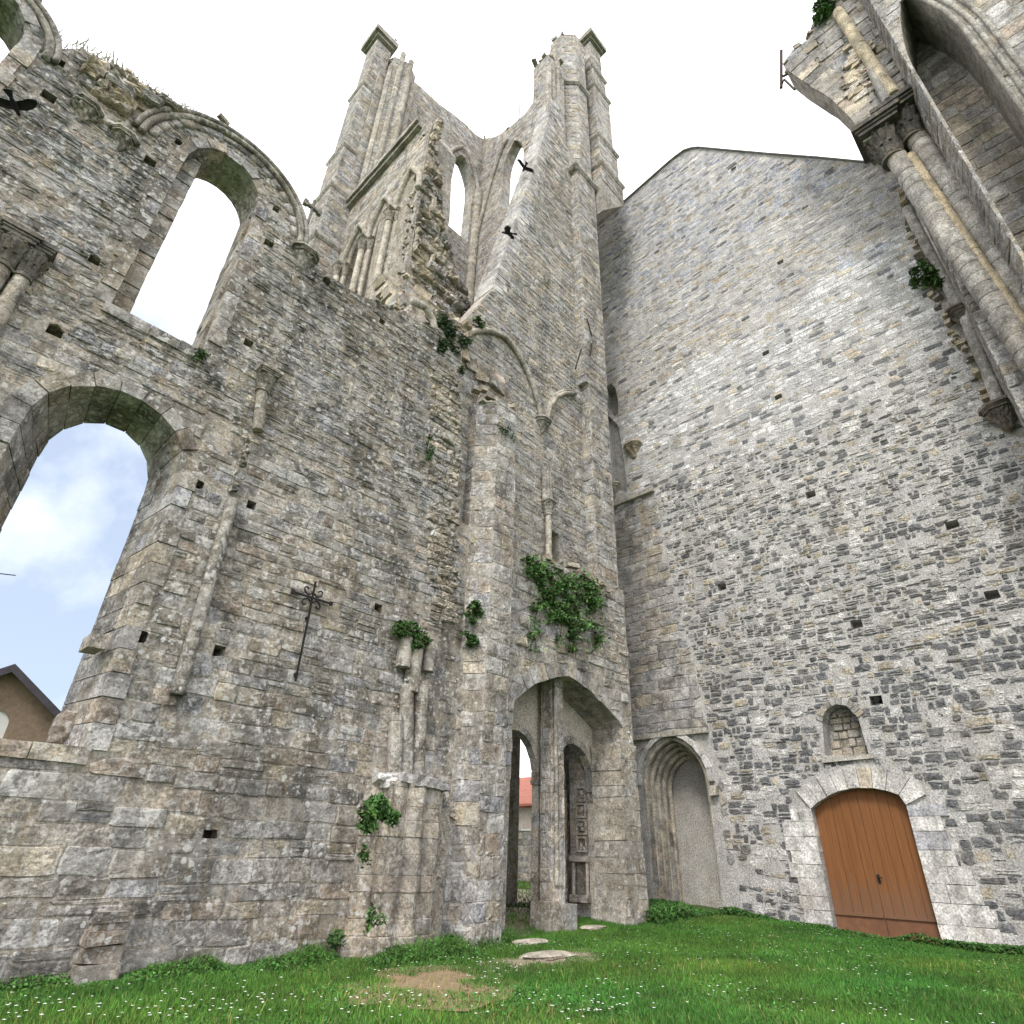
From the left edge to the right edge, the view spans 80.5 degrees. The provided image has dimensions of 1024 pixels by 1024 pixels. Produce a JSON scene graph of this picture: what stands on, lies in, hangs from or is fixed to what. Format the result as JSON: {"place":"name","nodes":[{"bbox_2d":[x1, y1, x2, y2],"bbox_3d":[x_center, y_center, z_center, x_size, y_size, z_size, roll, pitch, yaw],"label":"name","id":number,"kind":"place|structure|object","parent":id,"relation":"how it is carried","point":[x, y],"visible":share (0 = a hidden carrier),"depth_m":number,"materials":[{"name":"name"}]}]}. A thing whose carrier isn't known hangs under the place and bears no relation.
{"place":"outdoors","nodes":[
{"label":"outdoors","id":0,"kind":"place"},
{"bbox_2d":[0,88,40,116],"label":"crow","id":1,"kind":"object","parent":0,"point":[11,103],"visible":1,"depth_m":8.92,"materials":[{"name":"black"}]},
{"bbox_2d":[302,198,322,225],"bbox_3d":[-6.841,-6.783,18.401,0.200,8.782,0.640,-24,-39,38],"label":"stone finial","id":2,"kind":"object","parent":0,"point":[311,207],"visible":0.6,"depth_m":20.28,"materials":[{"name":"beige stone"}]},
{"bbox_2d":[0,0,862,776],"label":"sky","id":3,"kind":"structure","parent":0,"point":[679,75],"materials":[{"name":"white"}]},
{"bbox_2d":[502,225,516,239],"bbox_3d":[-0.107,-10.262,22.240,0.632,0.138,0.951,13,-3,11],"label":"crow","id":4,"kind":"object","parent":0,"point":[507,228],"visible":1,"depth_m":22.18,"materials":[{"name":"black"}]},
{"bbox_2d":[0,880,1023,1023],"bbox_3d":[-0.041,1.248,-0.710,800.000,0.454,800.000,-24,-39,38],"label":"ground","id":5,"kind":"structure","parent":0,"point":[698,907],"depth_m":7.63,"materials":[{"name":"green plant"}]},
{"bbox_2d":[0,664,60,742],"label":"brown house","id":6,"kind":"structure","parent":5,"relation":"on","point":[30,711],"depth_m":21.52,"materials":[{"name":"paint"}]},
{"bbox_2d":[0,711,8,737],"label":"window","id":7,"kind":"structure","parent":6,"relation":"in","point":[4,720],"depth_m":21.07,"materials":[{"name":"white paint"}]},
{"bbox_2d":[0,0,469,985],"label":"ruined wall","id":8,"kind":"structure","parent":5,"relation":"on","point":[208,776],"depth_m":11.07,"materials":[{"name":"stone"}]},
{"bbox_2d":[46,710,76,743],"bbox_3d":[-6.718,3.329,9.207,0.634,0.566,0.590,-24,-39,38],"label":"loose block","id":9,"kind":"object","parent":8,"relation":"on","point":[61,727],"depth_m":8.94,"materials":[{"name":"stone"}]},
{"bbox_2d":[39,19,104,59],"bbox_3d":[-9.077,-9.452,12.603,1.103,0.673,1.587,-24,-39,38],"label":"grass tuft","id":10,"kind":"object","parent":8,"relation":"on","point":[71,41],"visible":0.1,"depth_m":12.27,"materials":[{"name":"beige plant"}]},
{"bbox_2d":[71,31,142,82],"bbox_3d":[-8.673,-9.539,12.993,1.016,0.629,1.577,-24,-39,38],"label":"grass tuft","id":11,"kind":"object","parent":8,"relation":"on","point":[99,53],"visible":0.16,"depth_m":12.68,"materials":[{"name":"beige plant"}]},
{"bbox_2d":[102,43,167,92],"bbox_3d":[-8.346,-9.411,13.350,1.026,0.626,1.430,-24,-39,38],"label":"grass tuft","id":12,"kind":"object","parent":8,"relation":"on","point":[124,66],"visible":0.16,"depth_m":12.91,"materials":[{"name":"beige plant"}]},
{"bbox_2d":[141,65,194,109],"bbox_3d":[-7.846,-9.202,13.850,1.074,0.616,1.572,-24,-39,38],"label":"grass tuft","id":13,"kind":"object","parent":8,"relation":"on","point":[148,83],"visible":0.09,"depth_m":13.48,"materials":[{"name":"beige plant"}]},
{"bbox_2d":[180,96,208,114],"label":"grass tuft","id":14,"kind":"object","parent":8,"relation":"on","point":[182,105],"visible":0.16,"depth_m":13.95,"materials":[{"name":"beige plant"}]},
{"bbox_2d":[189,348,211,360],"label":"wall plant","id":15,"kind":"object","parent":8,"relation":"attached to","point":[202,355],"depth_m":11.85,"materials":[{"name":"green plant"}]},
{"bbox_2d":[291,581,332,681],"bbox_3d":[-3.995,2.275,11.655,0.145,1.980,0.900,-24,-39,38],"label":"iron cross","id":16,"kind":"object","parent":8,"relation":"attached to","point":[315,598],"visible":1,"depth_m":11.80,"materials":[{"name":"black metal"}]},
{"bbox_2d":[325,928,346,959],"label":"wall plant","id":17,"kind":"object","parent":8,"relation":"attached to","point":[333,939],"depth_m":10.02,"materials":[{"name":"green plant"}]},
{"bbox_2d":[356,843,371,868],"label":"wall plant","id":18,"kind":"object","parent":8,"relation":"attached to","point":[364,855],"depth_m":10.60,"materials":[{"name":"green plant"}]},
{"bbox_2d":[363,902,387,933],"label":"wall plant","id":19,"kind":"object","parent":8,"relation":"attached to","point":[370,918],"depth_m":9.93,"materials":[{"name":"green plant"}]},
{"bbox_2d":[356,792,401,835],"bbox_3d":[-2.312,5.310,10.641,0.374,0.746,0.962,-24,-39,38],"label":"wall plant","id":20,"kind":"object","parent":8,"relation":"attached to","point":[375,808],"depth_m":10.55,"materials":[{"name":"green plant"}]},
{"bbox_2d":[390,619,434,650],"bbox_3d":[-2.169,2.703,13.254,0.371,0.714,1.156,-24,-39,38],"label":"wall plant","id":21,"kind":"object","parent":8,"relation":"attached to","point":[403,628],"depth_m":13.18,"materials":[{"name":"green plant"}]},
{"bbox_2d":[424,434,435,461],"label":"wall plant","id":22,"kind":"object","parent":8,"relation":"attached to","point":[431,451],"depth_m":15.71,"materials":[{"name":"green plant"}]},
{"bbox_2d":[437,337,465,376],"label":"wall plant","id":23,"kind":"object","parent":8,"relation":"attached to","point":[461,371],"depth_m":17.99,"materials":[{"name":"green plant"}]},
{"bbox_2d":[436,314,467,352],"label":"wall plant","id":24,"kind":"object","parent":8,"relation":"attached to","point":[443,323],"depth_m":18.09,"materials":[{"name":"green plant"}]},
{"bbox_2d":[341,965,517,1010],"bbox_3d":[-1.043,6.576,8.421,2.203,0.084,3.404,-3,-30,9],"label":"dirt patch","id":25,"kind":"object","parent":5,"relation":"on","point":[450,979],"visible":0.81,"depth_m":8.20,"materials":[{"name":"brown soil"}]},
{"bbox_2d":[308,23,648,946],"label":"ruined tower","id":26,"kind":"structure","parent":5,"relation":"on","point":[534,377],"depth_m":20.40,"materials":[{"name":"stone"}]},
{"bbox_2d":[459,630,480,647],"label":"wall plant","id":27,"kind":"object","parent":26,"relation":"attached to","point":[472,640],"depth_m":14.45,"materials":[{"name":"green plant"}]},
{"bbox_2d":[466,338,473,347],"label":"wall plant","id":28,"kind":"object","parent":26,"relation":"attached to","point":[470,341],"depth_m":19.12,"materials":[{"name":"green plant"}]},
{"bbox_2d":[462,599,484,626],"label":"wall plant","id":29,"kind":"object","parent":26,"relation":"attached to","point":[474,605],"depth_m":14.86,"materials":[{"name":"green plant"}]},
{"bbox_2d":[473,315,485,327],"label":"wall plant","id":30,"kind":"object","parent":26,"relation":"attached to","point":[477,320],"depth_m":19.92,"materials":[{"name":"green plant"}]},
{"bbox_2d":[497,421,515,442],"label":"wall plant","id":31,"kind":"object","parent":26,"relation":"attached to","point":[507,430],"depth_m":18.00,"materials":[{"name":"green plant"}]},
{"bbox_2d":[520,552,611,654],"bbox_3d":[1.719,2.822,17.618,0.779,3.441,4.078,-24,-39,38],"label":"hanging plant","id":32,"kind":"object","parent":26,"relation":"hanging from","point":[591,599],"visible":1,"depth_m":17.62,"materials":[{"name":"green plant"}]},
{"bbox_2d":[2,920,995,1023],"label":"daisies","id":33,"kind":"object","parent":5,"relation":"on","point":[445,994],"visible":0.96,"depth_m":7.26,"materials":[{"name":"white plant"}]},
{"bbox_2d":[0,898,1023,991],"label":"undergrowth","id":34,"kind":"object","parent":5,"relation":"on","point":[658,909],"visible":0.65,"depth_m":10.04,"materials":[{"name":"green plant"}]},
{"bbox_2d":[518,829,530,881],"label":"garden wall","id":35,"kind":"structure","parent":5,"relation":"on","point":[524,854],"depth_m":35.56,"materials":[{"name":"stone"}]},
{"bbox_2d":[519,777,531,828],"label":"red roofed house","id":36,"kind":"structure","parent":5,"relation":"on","point":[525,799],"depth_m":43.02,"materials":[{"name":"paint"}]},
{"bbox_2d":[512,938,547,945],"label":"stone slab","id":37,"kind":"structure","parent":5,"relation":"on","point":[531,941],"depth_m":12.37,"materials":[{"name":"beige stone"}]},
{"bbox_2d":[580,925,605,929],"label":"stone slab","id":38,"kind":"structure","parent":5,"relation":"on","point":[589,927],"depth_m":14.62,"materials":[{"name":"beige stone"}]},
{"bbox_2d":[597,146,1023,945],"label":"gable wall","id":39,"kind":"structure","parent":5,"relation":"on","point":[817,444],"depth_m":20.54,"materials":[{"name":"stone"}]},
{"bbox_2d":[635,730,722,908],"bbox_3d":[6.124,10.605,20.718,3.200,6.400,2.028,-24,-39,38],"label":"pointed doorway","id":40,"kind":"structure","parent":39,"relation":"in","point":[678,774],"depth_m":21.07,"materials":[{"name":"stone"}]},
{"bbox_2d":[815,790,889,937],"bbox_3d":[9.325,9.803,16.725,1.227,3.831,0.120,-24,-39,38],"label":"door","id":41,"kind":"structure","parent":39,"relation":"in","point":[856,898],"depth_m":16.70,"materials":[{"name":"brown wood"}]},
{"bbox_2d":[856,789,941,945],"bbox_3d":[10.203,9.388,15.946,1.227,3.834,0.174,-24,-39,38],"label":"door","id":42,"kind":"structure","parent":39,"relation":"in","point":[900,877],"depth_m":15.99,"materials":[{"name":"brown wood"}]},
{"bbox_2d":[908,257,944,291],"bbox_3d":[14.231,-8.139,20.908,1.108,1.702,0.449,-24,-39,38],"label":"wall plant","id":43,"kind":"object","parent":39,"relation":"attached to","point":[915,280],"depth_m":20.89,"materials":[{"name":"green plant"}]},
{"bbox_2d":[783,0,1023,426],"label":"ruined pier","id":44,"kind":"structure","parent":5,"relation":"on","point":[922,101],"depth_m":19.44,"materials":[{"name":"stone"}]},
{"bbox_2d":[780,49,795,90],"bbox_3d":[11.752,-18.942,26.001,0.821,3.243,0.121,-24,-39,38],"label":"iron bracket","id":45,"kind":"object","parent":44,"relation":"attached to","point":[782,80],"visible":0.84,"depth_m":25.94,"materials":[{"name":"metal"}]},
{"bbox_2d":[811,0,836,27],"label":"wall plant","id":46,"kind":"object","parent":44,"relation":"on","point":[823,9],"depth_m":25.03,"materials":[{"name":"green plant"}]},
{"bbox_2d":[517,159,534,172],"bbox_3d":[0.559,-14.853,26.034,0.951,0.138,0.632,34,-15,-8],"label":"crow","id":47,"kind":"object","parent":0,"point":[524,167],"visible":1,"depth_m":26.03,"materials":[{"name":"black"}]},
{"bbox_2d":[470,889,601,972],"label":"gravel path","id":48,"kind":"structure","parent":0,"point":[519,961],"depth_m":11.74,"materials":[{"name":"beige gravel"}]},
{"bbox_2d":[519,950,576,960],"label":"stone slab","id":49,"kind":"structure","parent":48,"relation":"on","point":[546,955],"depth_m":10.79,"materials":[{"name":"beige stone"}]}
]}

